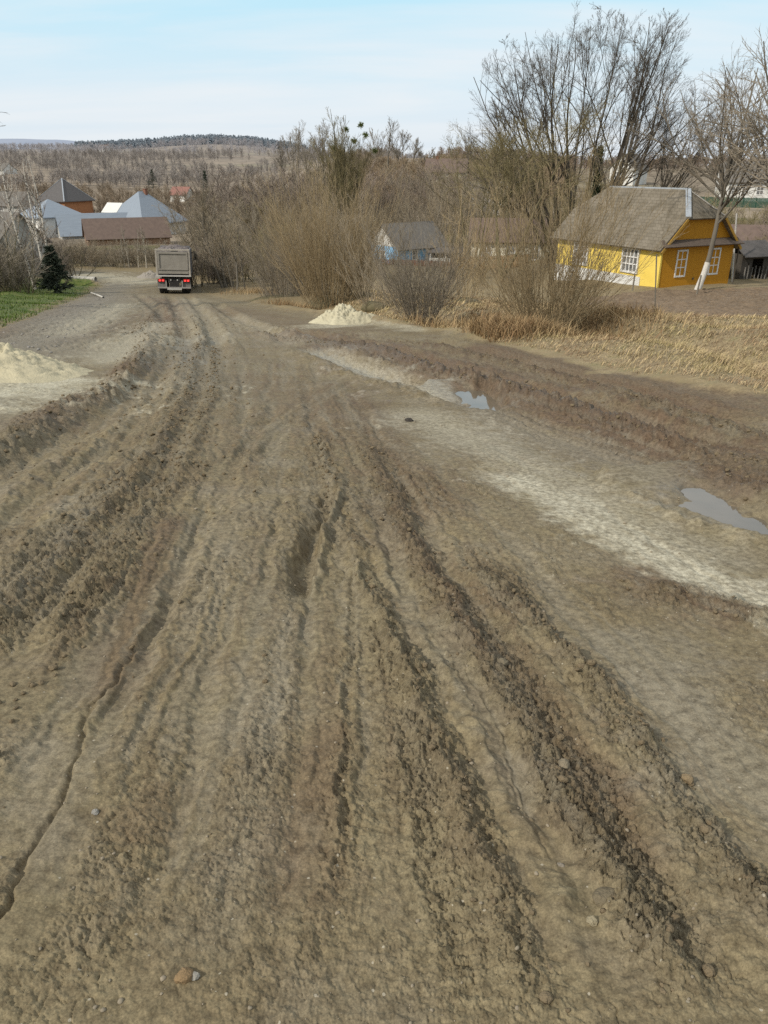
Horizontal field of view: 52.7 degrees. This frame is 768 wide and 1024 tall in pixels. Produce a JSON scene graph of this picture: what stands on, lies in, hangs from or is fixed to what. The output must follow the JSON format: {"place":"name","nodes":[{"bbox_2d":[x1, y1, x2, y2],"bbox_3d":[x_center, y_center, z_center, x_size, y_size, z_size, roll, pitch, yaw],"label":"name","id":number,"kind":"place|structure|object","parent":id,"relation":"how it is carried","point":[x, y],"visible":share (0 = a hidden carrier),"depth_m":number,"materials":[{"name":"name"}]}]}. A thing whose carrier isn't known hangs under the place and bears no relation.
{"place":"outdoors","nodes":[
{"label":"outdoors","id":0,"kind":"place"},
{"bbox_2d":[0,139,76,148],"bbox_3d":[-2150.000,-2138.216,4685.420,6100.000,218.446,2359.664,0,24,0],"label":"hills","id":1,"kind":"structure","parent":0,"point":[23,141],"depth_m":4603.16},
{"bbox_2d":[0,268,767,1023],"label":"road","id":2,"kind":"structure","parent":0,"point":[302,782],"depth_m":3.13,"materials":[{"name":"soil"}]},
{"bbox_2d":[155,245,196,292],"bbox_3d":[-15.320,-17.925,56.974,3.008,3.008,7.238,-3,21,-12],"label":"dump truck","id":3,"kind":"object","parent":2,"relation":"on","point":[174,269],"visible":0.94,"depth_m":53.74,"materials":[{"name":"grey paint"}]},
{"bbox_2d":[174,967,193,983],"bbox_3d":[-0.476,1.113,1.857,0.041,0.036,0.046,8,25,18],"label":"stone","id":4,"kind":"object","parent":2,"relation":"on","point":[183,975],"visible":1,"depth_m":1.84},
{"bbox_2d":[0,314,767,1012],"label":"mud clods","id":5,"kind":"object","parent":2,"relation":"on","point":[708,970],"visible":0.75,"depth_m":4.52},
{"bbox_2d":[0,357,767,1023],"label":"pebbles","id":6,"kind":"object","parent":2,"relation":"on","point":[162,977],"visible":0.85,"depth_m":2.32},
{"bbox_2d":[455,391,500,410],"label":"puddle","id":7,"kind":"object","parent":2,"relation":"on","point":[477,399],"visible":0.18,"depth_m":10.47,"materials":[{"name":"liquid"}]},
{"bbox_2d":[592,887,615,906],"bbox_3d":[0.588,1.027,2.056,0.069,0.046,0.071,5,25,12],"label":"stone","id":8,"kind":"object","parent":2,"relation":"on","point":[600,895],"visible":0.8,"depth_m":2.05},
{"bbox_2d":[679,487,767,534],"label":"puddle","id":9,"kind":"object","parent":2,"relation":"on","point":[717,508],"visible":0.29,"depth_m":5.58,"materials":[{"name":"liquid"}]},
{"bbox_2d":[0,218,767,393],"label":"ground","id":10,"kind":"structure","parent":0,"point":[747,297],"depth_m":29.02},
{"bbox_2d":[0,239,30,292],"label":"bare bush","id":11,"kind":"object","parent":10,"relation":"on","point":[4,281],"visible":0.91,"depth_m":48.58,"materials":[{"name":"brown plant"}]},
{"bbox_2d":[0,161,36,288],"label":"birch tree","id":12,"kind":"object","parent":10,"relation":"on","point":[9,207],"visible":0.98,"depth_m":52.94,"materials":[{"name":"white plant"}]},
{"bbox_2d":[0,241,39,293],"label":"bare bush","id":13,"kind":"object","parent":10,"relation":"on","point":[33,269],"visible":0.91,"depth_m":49.00,"materials":[{"name":"brown plant"}]},
{"bbox_2d":[0,211,50,273],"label":"house","id":14,"kind":"structure","parent":10,"relation":"on","point":[22,223],"depth_m":67.84,"materials":[{"name":"stone"}]},
{"bbox_2d":[0,211,53,292],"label":"bare bush","id":15,"kind":"object","parent":10,"relation":"on","point":[18,253],"visible":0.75,"depth_m":49.24,"materials":[{"name":"brown plant"}]},
{"bbox_2d":[3,161,54,265],"bbox_3d":[-25.834,-20.514,56.531,3.746,9.392,3.050,19,30,36],"label":"birch tree","id":16,"kind":"object","parent":10,"relation":"on","point":[33,223],"visible":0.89,"depth_m":55.75,"materials":[{"name":"white plant"}]},
{"bbox_2d":[0,228,59,290],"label":"bare bush","id":17,"kind":"object","parent":10,"relation":"on","point":[21,245],"visible":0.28,"depth_m":53.33,"materials":[{"name":"brown plant"}]},
{"bbox_2d":[16,159,61,244],"bbox_3d":[-26.488,-21.974,58.935,3.081,8.938,3.298,7,25,16],"label":"birch tree","id":18,"kind":"object","parent":10,"relation":"on","point":[38,211],"visible":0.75,"depth_m":58.41,"materials":[{"name":"white plant"}]},
{"bbox_2d":[0,342,93,382],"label":"sand heap","id":19,"kind":"object","parent":10,"relation":"on","point":[17,365],"visible":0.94,"depth_m":12.01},
{"bbox_2d":[26,235,72,280],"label":"bare bush","id":20,"kind":"object","parent":10,"relation":"on","point":[37,255],"visible":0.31,"depth_m":62.78,"materials":[{"name":"brown plant"}]},
{"bbox_2d":[0,278,99,326],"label":"grass","id":21,"kind":"structure","parent":10,"relation":"on","point":[16,303],"depth_m":36.85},
{"bbox_2d":[35,245,76,293],"bbox_3d":[-22.628,-16.536,52.877,2.685,3.525,2.416,8,25,16],"label":"spruce tree","id":22,"kind":"object","parent":10,"relation":"on","point":[55,277],"visible":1,"depth_m":52.59,"materials":[{"name":"green plant"}]},
{"bbox_2d":[23,239,108,278],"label":"bare bush","id":23,"kind":"object","parent":10,"relation":"on","point":[70,265],"visible":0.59,"depth_m":66.31,"materials":[{"name":"brown plant"}]},
{"bbox_2d":[67,233,115,265],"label":"bare bush","id":24,"kind":"object","parent":10,"relation":"on","point":[88,251],"visible":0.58,"depth_m":81.24,"materials":[{"name":"brown plant"}]},
{"bbox_2d":[77,238,113,267],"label":"bare bush","id":25,"kind":"object","parent":10,"relation":"on","point":[94,254],"visible":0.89,"depth_m":79.56,"materials":[{"name":"brown plant"}]},
{"bbox_2d":[107,242,130,267],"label":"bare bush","id":26,"kind":"object","parent":10,"relation":"on","point":[118,258],"visible":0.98,"depth_m":78.28,"materials":[{"name":"brown plant"}]},
{"bbox_2d":[112,242,147,266],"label":"bare bush","id":27,"kind":"object","parent":10,"relation":"on","point":[132,260],"visible":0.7,"depth_m":80.09,"materials":[{"name":"brown plant"}]},
{"bbox_2d":[156,230,211,288],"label":"bare bush","id":28,"kind":"object","parent":10,"relation":"on","point":[195,272],"visible":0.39,"depth_m":58.57,"materials":[{"name":"brown plant"}]},
{"bbox_2d":[152,188,233,253],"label":"bare bush","id":29,"kind":"object","parent":10,"relation":"on","point":[182,227],"visible":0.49,"depth_m":94.48,"materials":[{"name":"brown plant"}]},
{"bbox_2d":[181,178,220,280],"bbox_3d":[-14.576,-22.622,62.408,3.450,7.870,3.062,0,24,0],"label":"roadside tree","id":30,"kind":"object","parent":10,"relation":"on","point":[203,217],"visible":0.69,"depth_m":61.71,"materials":[{"name":"grey plant"}]},
{"bbox_2d":[191,204,239,287],"bbox_3d":[-12.443,-19.467,56.644,3.245,6.171,2.339,-22,32,-40],"label":"roadside tree","id":31,"kind":"object","parent":10,"relation":"on","point":[215,251],"visible":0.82,"depth_m":56.54,"materials":[{"name":"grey plant"}]},
{"bbox_2d":[204,246,239,286],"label":"bare bush","id":32,"kind":"object","parent":10,"relation":"on","point":[226,276],"visible":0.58,"depth_m":58.49,"materials":[{"name":"brown plant"}]},
{"bbox_2d":[193,237,253,284],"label":"bare bush","id":33,"kind":"object","parent":10,"relation":"on","point":[216,265],"visible":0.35,"depth_m":60.46,"materials":[{"name":"brown plant"}]},
{"bbox_2d":[199,194,249,291],"bbox_3d":[-10.567,-18.136,52.596,2.494,6.555,4.884,9,26,20],"label":"roadside tree","id":34,"kind":"object","parent":10,"relation":"on","point":[219,230],"visible":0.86,"depth_m":52.85,"materials":[{"name":"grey plant"}]},
{"bbox_2d":[165,166,301,244],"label":"bare bush","id":35,"kind":"object","parent":10,"relation":"on","point":[222,195],"visible":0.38,"depth_m":113.10,"materials":[{"name":"brown plant"}]},
{"bbox_2d":[215,202,266,243],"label":"bare bush","id":36,"kind":"object","parent":10,"relation":"on","point":[255,219],"visible":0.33,"depth_m":93.28,"materials":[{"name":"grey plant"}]},
{"bbox_2d":[216,183,299,251],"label":"bare bush","id":37,"kind":"object","parent":10,"relation":"on","point":[254,208],"visible":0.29,"depth_m":100.67,"materials":[{"name":"brown plant"}]},
{"bbox_2d":[224,216,305,282],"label":"bare bush","id":38,"kind":"object","parent":10,"relation":"on","point":[245,276],"visible":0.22,"depth_m":62.86,"materials":[{"name":"brown plant"}]},
{"bbox_2d":[235,180,308,247],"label":"bare bush","id":39,"kind":"object","parent":10,"relation":"on","point":[268,208],"visible":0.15,"depth_m":101.46,"materials":[{"name":"brown plant"}]},
{"bbox_2d":[219,194,333,294],"bbox_3d":[-5.822,-16.233,47.696,6.775,6.434,5.962,-15,28,-31],"label":"willow bush","id":40,"kind":"object","parent":10,"relation":"on","point":[274,254],"visible":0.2,"depth_m":47.37,"materials":[{"name":"brown plant"}]},
{"bbox_2d":[220,195,334,300],"bbox_3d":[-5.583,-13.692,40.893,6.537,5.714,6.778,0,24,0],"label":"willow bush","id":41,"kind":"object","parent":10,"relation":"on","point":[285,292],"visible":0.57,"depth_m":41.02,"materials":[{"name":"brown plant"}]},
{"bbox_2d":[263,227,346,296],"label":"willow bush","id":42,"kind":"object","parent":10,"relation":"on","point":[303,267],"visible":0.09,"depth_m":43.76,"materials":[{"name":"brown plant"}]},
{"bbox_2d":[249,175,367,230],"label":"bare bush","id":43,"kind":"object","parent":10,"relation":"on","point":[267,189],"visible":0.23,"depth_m":113.97,"materials":[{"name":"brown plant"}]},
{"bbox_2d":[256,168,372,222],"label":"bare bush","id":44,"kind":"object","parent":10,"relation":"on","point":[284,189],"visible":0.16,"depth_m":115.35,"materials":[{"name":"brown plant"}]},
{"bbox_2d":[228,155,411,309],"bbox_3d":[-2.748,-13.011,36.438,7.970,7.002,7.923,-13,27,-27],"label":"willow bush","id":45,"kind":"object","parent":10,"relation":"on","point":[321,299],"visible":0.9,"depth_m":36.10,"materials":[{"name":"brown plant"}]},
{"bbox_2d":[264,159,382,229],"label":"bare bush","id":46,"kind":"object","parent":10,"relation":"on","point":[374,181],"visible":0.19,"depth_m":114.94,"materials":[{"name":"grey plant"}]},
{"bbox_2d":[309,303,374,324],"bbox_3d":[-1.308,-6.246,24.726,2.184,0.787,2.139,14,28,29],"label":"sand heap","id":47,"kind":"object","parent":10,"relation":"on","point":[342,314],"visible":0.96,"depth_m":24.29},
{"bbox_2d":[305,106,382,233],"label":"bare tree","id":48,"kind":"object","parent":10,"relation":"on","point":[339,157],"visible":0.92,"depth_m":94.21,"materials":[{"name":"brown plant"}]},
{"bbox_2d":[310,189,385,253],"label":"bare bush","id":49,"kind":"object","parent":10,"relation":"on","point":[350,221],"visible":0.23,"depth_m":80.65,"materials":[{"name":"brown plant"}]},
{"bbox_2d":[305,198,398,297],"bbox_3d":[-1.472,-12.756,37.808,4.488,5.093,4.724,-19,30,-36],"label":"willow bush","id":50,"kind":"object","parent":10,"relation":"on","point":[367,220],"visible":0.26,"depth_m":37.60,"materials":[{"name":"brown plant"}]},
{"bbox_2d":[313,201,413,311],"bbox_3d":[-0.758,-10.691,32.522,4.418,4.730,4.515,0,24,0],"label":"willow bush","id":51,"kind":"object","parent":10,"relation":"on","point":[370,306],"visible":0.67,"depth_m":32.48,"materials":[{"name":"brown plant"}]},
{"bbox_2d":[353,183,412,228],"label":"bare bush","id":52,"kind":"object","parent":10,"relation":"on","point":[389,209],"visible":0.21,"depth_m":95.61,"materials":[{"name":"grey plant"}]},
{"bbox_2d":[358,180,418,231],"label":"willow bush","id":53,"kind":"object","parent":10,"relation":"on","point":[389,206],"visible":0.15,"depth_m":100.55,"materials":[{"name":"brown plant"}]},
{"bbox_2d":[364,221,448,262],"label":"cottage","id":54,"kind":"structure","parent":10,"relation":"on","point":[430,228],"depth_m":89.37,"materials":[{"name":"stone"}]},
{"bbox_2d":[338,209,496,325],"bbox_3d":[0.906,-7.417,24.151,4.416,4.121,4.528,-13,27,-27],"label":"willow bush","id":55,"kind":"object","parent":10,"relation":"on","point":[410,293],"visible":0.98,"depth_m":24.23,"materials":[{"name":"brown plant"}]},
{"bbox_2d":[378,178,456,238],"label":"willow bush","id":56,"kind":"object","parent":10,"relation":"on","point":[422,218],"visible":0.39,"depth_m":96.48,"materials":[{"name":"brown plant"}]},
{"bbox_2d":[380,185,455,238],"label":"bare bush","id":57,"kind":"object","parent":10,"relation":"on","point":[436,209],"visible":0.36,"depth_m":93.68,"materials":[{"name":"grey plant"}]},
{"bbox_2d":[411,175,489,245],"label":"willow bush","id":58,"kind":"object","parent":10,"relation":"on","point":[466,213],"visible":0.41,"depth_m":98.78,"materials":[{"name":"brown plant"}]},
{"bbox_2d":[421,153,493,230],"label":"bare bush","id":59,"kind":"object","parent":10,"relation":"on","point":[444,185],"visible":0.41,"depth_m":113.90,"materials":[{"name":"brown plant"}]},
{"bbox_2d":[411,127,520,268],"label":"bare tree","id":60,"kind":"object","parent":10,"relation":"on","point":[484,192],"visible":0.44,"depth_m":77.80,"materials":[{"name":"brown plant"}]},
{"bbox_2d":[441,223,490,271],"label":"bare bush","id":61,"kind":"object","parent":10,"relation":"on","point":[468,234],"visible":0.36,"depth_m":71.36,"materials":[{"name":"brown plant"}]},
{"bbox_2d":[420,175,512,302],"bbox_3d":[3.524,-11.515,33.455,4.245,5.546,4.045,0,24,0],"label":"willow bush","id":62,"kind":"object","parent":10,"relation":"on","point":[465,298],"visible":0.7,"depth_m":33.38,"materials":[{"name":"brown plant"}]},
{"bbox_2d":[220,286,720,344],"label":"dry reeds","id":63,"kind":"object","parent":10,"relation":"on","point":[498,326],"visible":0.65,"depth_m":19.57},
{"bbox_2d":[454,190,501,239],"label":"bare bush","id":64,"kind":"object","parent":10,"relation":"on","point":[475,211],"visible":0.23,"depth_m":99.33,"materials":[{"name":"brown plant"}]},
{"bbox_2d":[466,172,542,217],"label":"bare bush","id":65,"kind":"object","parent":10,"relation":"on","point":[478,194],"visible":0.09,"depth_m":104.48,"materials":[{"name":"brown plant"}]},
{"bbox_2d":[468,218,553,263],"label":"cottage","id":66,"kind":"structure","parent":10,"relation":"on","point":[501,237],"depth_m":85.29,"materials":[{"name":"brown wood"}]},
{"bbox_2d":[428,69,636,278],"bbox_3d":[11.533,-27.050,62.703,13.685,15.831,17.395,-17,29,-33],"label":"bare tree","id":67,"kind":"object","parent":10,"relation":"on","point":[497,145],"visible":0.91,"depth_m":62.61,"materials":[{"name":"brown plant"}]},
{"bbox_2d":[344,285,767,393],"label":"dry grass","id":68,"kind":"structure","parent":10,"relation":"on","point":[743,365],"depth_m":16.16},
{"bbox_2d":[444,134,690,331],"bbox_3d":[4.617,-6.826,19.996,6.174,5.558,5.152,0,24,0],"label":"willow bush","id":69,"kind":"object","parent":10,"relation":"on","point":[528,284],"visible":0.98,"depth_m":19.95,"materials":[{"name":"brown plant"}]},
{"bbox_2d":[588,145,604,199],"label":"thuja tree","id":70,"kind":"object","parent":10,"relation":"on","point":[597,190],"visible":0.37,"depth_m":88.05,"materials":[{"name":"green plant"}]},
{"bbox_2d":[448,0,756,263],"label":"bare tree","id":71,"kind":"object","parent":10,"relation":"on","point":[639,99],"visible":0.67,"depth_m":69.80,"materials":[{"name":"brown plant"}]},
{"bbox_2d":[551,186,744,287],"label":"yellow house","id":72,"kind":"structure","parent":10,"relation":"on","point":[681,260],"depth_m":51.22,"materials":[{"name":"paint"}]},
{"bbox_2d":[620,248,640,273],"bbox_3d":[16.523,-16.900,52.029,0.130,1.610,1.610,-11,26,-24],"label":"window","id":73,"kind":"structure","parent":72,"relation":"in","point":[635,254],"depth_m":51.97,"materials":[{"name":"white glass"}]},
{"bbox_2d":[608,43,767,289],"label":"fruit tree","id":74,"kind":"object","parent":10,"relation":"on","point":[723,182],"visible":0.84,"depth_m":45.70,"materials":[{"name":"grey plant"}]},
{"bbox_2d":[693,23,767,199],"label":"bare tree","id":75,"kind":"object","parent":10,"relation":"on","point":[763,165],"visible":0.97,"depth_m":41.02,"materials":[{"name":"grey plant"}]},
{"bbox_2d":[723,203,764,224],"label":"bare bush","id":76,"kind":"object","parent":10,"relation":"on","point":[744,219],"visible":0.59,"depth_m":90.25,"materials":[{"name":"brown plant"}]},
{"bbox_2d":[728,240,767,278],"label":"wooden shed","id":77,"kind":"structure","parent":10,"relation":"on","point":[752,260],"depth_m":56.66,"materials":[{"name":"grey wood"}]},
{"bbox_2d":[731,224,767,241],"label":"barn","id":78,"kind":"structure","parent":10,"relation":"on","point":[747,230],"depth_m":66.20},
{"bbox_2d":[0,144,767,246],"bbox_3d":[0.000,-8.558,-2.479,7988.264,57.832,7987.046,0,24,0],"label":"hills","id":79,"kind":"structure","parent":0,"point":[222,161],"depth_m":364.34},
{"bbox_2d":[0,191,40,212],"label":"house","id":80,"kind":"structure","parent":79,"relation":"on","point":[14,207],"depth_m":159.93,"materials":[{"name":"stone"}]},
{"bbox_2d":[20,199,79,237],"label":"house","id":81,"kind":"structure","parent":79,"relation":"on","point":[52,209],"depth_m":137.56,"materials":[{"name":"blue metal"}]},
{"bbox_2d":[37,178,94,212],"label":"house","id":82,"kind":"structure","parent":79,"relation":"on","point":[62,191],"depth_m":170.42,"materials":[{"name":"metal"}]},
{"bbox_2d":[55,212,127,238],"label":"outbuilding","id":83,"kind":"structure","parent":79,"relation":"on","point":[70,225],"depth_m":133.85,"materials":[{"name":"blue metal"}]},
{"bbox_2d":[81,217,171,245],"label":"barn","id":84,"kind":"structure","parent":79,"relation":"on","point":[104,230],"depth_m":119.12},
{"bbox_2d":[101,189,186,233],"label":"house","id":85,"kind":"structure","parent":79,"relation":"on","point":[139,203],"depth_m":139.88,"materials":[{"name":"silver metal"}]},
{"bbox_2d":[0,148,384,218],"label":"hillside wood","id":86,"kind":"object","parent":79,"relation":"on","point":[108,192],"visible":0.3,"depth_m":223.85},
{"bbox_2d":[74,133,315,151],"bbox_3d":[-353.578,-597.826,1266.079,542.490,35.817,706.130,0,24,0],"label":"hilltop wood","id":87,"kind":"object","parent":79,"relation":"on","point":[142,141],"visible":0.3,"depth_m":973.99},
{"bbox_2d":[0,144,403,190],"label":"hillside wood","id":88,"kind":"object","parent":79,"relation":"on","point":[90,175],"visible":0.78,"depth_m":394.71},
{"bbox_2d":[165,176,259,224],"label":"bare bush","id":89,"kind":"object","parent":79,"relation":"on","point":[183,197],"visible":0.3,"depth_m":116.35,"materials":[{"name":"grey plant"}]},
{"bbox_2d":[0,136,427,158],"bbox_3d":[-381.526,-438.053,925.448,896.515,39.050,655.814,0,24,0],"label":"hillside wood","id":90,"kind":"object","parent":79,"relation":"on","point":[83,147],"visible":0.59,"depth_m":760.12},
{"bbox_2d":[179,167,267,228],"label":"bare bush","id":91,"kind":"object","parent":79,"relation":"on","point":[222,184],"visible":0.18,"depth_m":140.50,"materials":[{"name":"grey plant"}]},
{"bbox_2d":[181,167,287,219],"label":"bare bush","id":92,"kind":"object","parent":79,"relation":"on","point":[248,182],"visible":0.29,"depth_m":119.41,"materials":[{"name":"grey plant"}]},
{"bbox_2d":[265,137,292,192],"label":"skyline tree","id":93,"kind":"object","parent":79,"relation":"on","point":[281,161],"visible":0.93,"depth_m":188.65,"materials":[{"name":"brown plant"}]},
{"bbox_2d":[256,155,333,203],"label":"bare bush","id":94,"kind":"object","parent":79,"relation":"on","point":[301,181],"visible":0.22,"depth_m":144.06,"materials":[{"name":"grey plant"}]},
{"bbox_2d":[282,127,313,187],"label":"skyline tree","id":95,"kind":"object","parent":79,"relation":"on","point":[297,139],"visible":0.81,"depth_m":197.29,"materials":[{"name":"brown plant"}]},
{"bbox_2d":[291,122,336,184],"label":"skyline tree","id":96,"kind":"object","parent":79,"relation":"on","point":[308,153],"visible":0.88,"depth_m":185.89,"materials":[{"name":"grey plant"}]},
{"bbox_2d":[326,171,411,217],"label":"bare bush","id":97,"kind":"object","parent":79,"relation":"on","point":[383,188],"visible":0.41,"depth_m":122.04,"materials":[{"name":"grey plant"}]},
{"bbox_2d":[364,153,420,203],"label":"bare bush","id":98,"kind":"object","parent":79,"relation":"on","point":[397,178],"visible":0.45,"depth_m":136.84,"materials":[{"name":"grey plant"}]},
{"bbox_2d":[385,117,411,166],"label":"skyline tree","id":99,"kind":"object","parent":79,"relation":"on","point":[390,132],"visible":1,"depth_m":184.97,"materials":[{"name":"brown plant"}]},
{"bbox_2d":[374,179,442,221],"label":"bare bush","id":100,"kind":"object","parent":79,"relation":"on","point":[419,202],"visible":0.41,"depth_m":122.48,"materials":[{"name":"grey plant"}]},
{"bbox_2d":[396,163,482,217],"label":"bare bush","id":101,"kind":"object","parent":79,"relation":"on","point":[413,191],"visible":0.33,"depth_m":126.16,"materials":[{"name":"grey plant"}]},
{"bbox_2d":[425,156,468,182],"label":"house","id":102,"kind":"structure","parent":79,"relation":"on","point":[431,160],"depth_m":155.82,"materials":[{"name":"brick"}]},
{"bbox_2d":[332,152,581,213],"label":"hillside wood","id":103,"kind":"object","parent":79,"relation":"on","point":[391,163],"visible":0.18,"depth_m":158.57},
{"bbox_2d":[435,145,761,177],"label":"hedgerow","id":104,"kind":"object","parent":79,"relation":"on","point":[577,160],"visible":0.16,"depth_m":251.20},
{"bbox_2d":[608,154,648,185],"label":"house","id":105,"kind":"structure","parent":79,"relation":"on","point":[642,180],"depth_m":171.88,"materials":[{"name":"stone"}]},
{"bbox_2d":[701,196,767,207],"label":"metal fence","id":106,"kind":"object","parent":79,"relation":"on","point":[754,202],"visible":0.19,"depth_m":125.34,"materials":[{"name":"grey metal"}]},
{"bbox_2d":[714,161,767,201],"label":"house","id":107,"kind":"structure","parent":79,"relation":"on","point":[755,193],"depth_m":135.68,"materials":[{"name":"stone"}]},
{"bbox_2d":[0,0,767,164],"label":"sky","id":108,"kind":"structure","parent":0,"point":[72,70],"materials":[{"name":"blue"}]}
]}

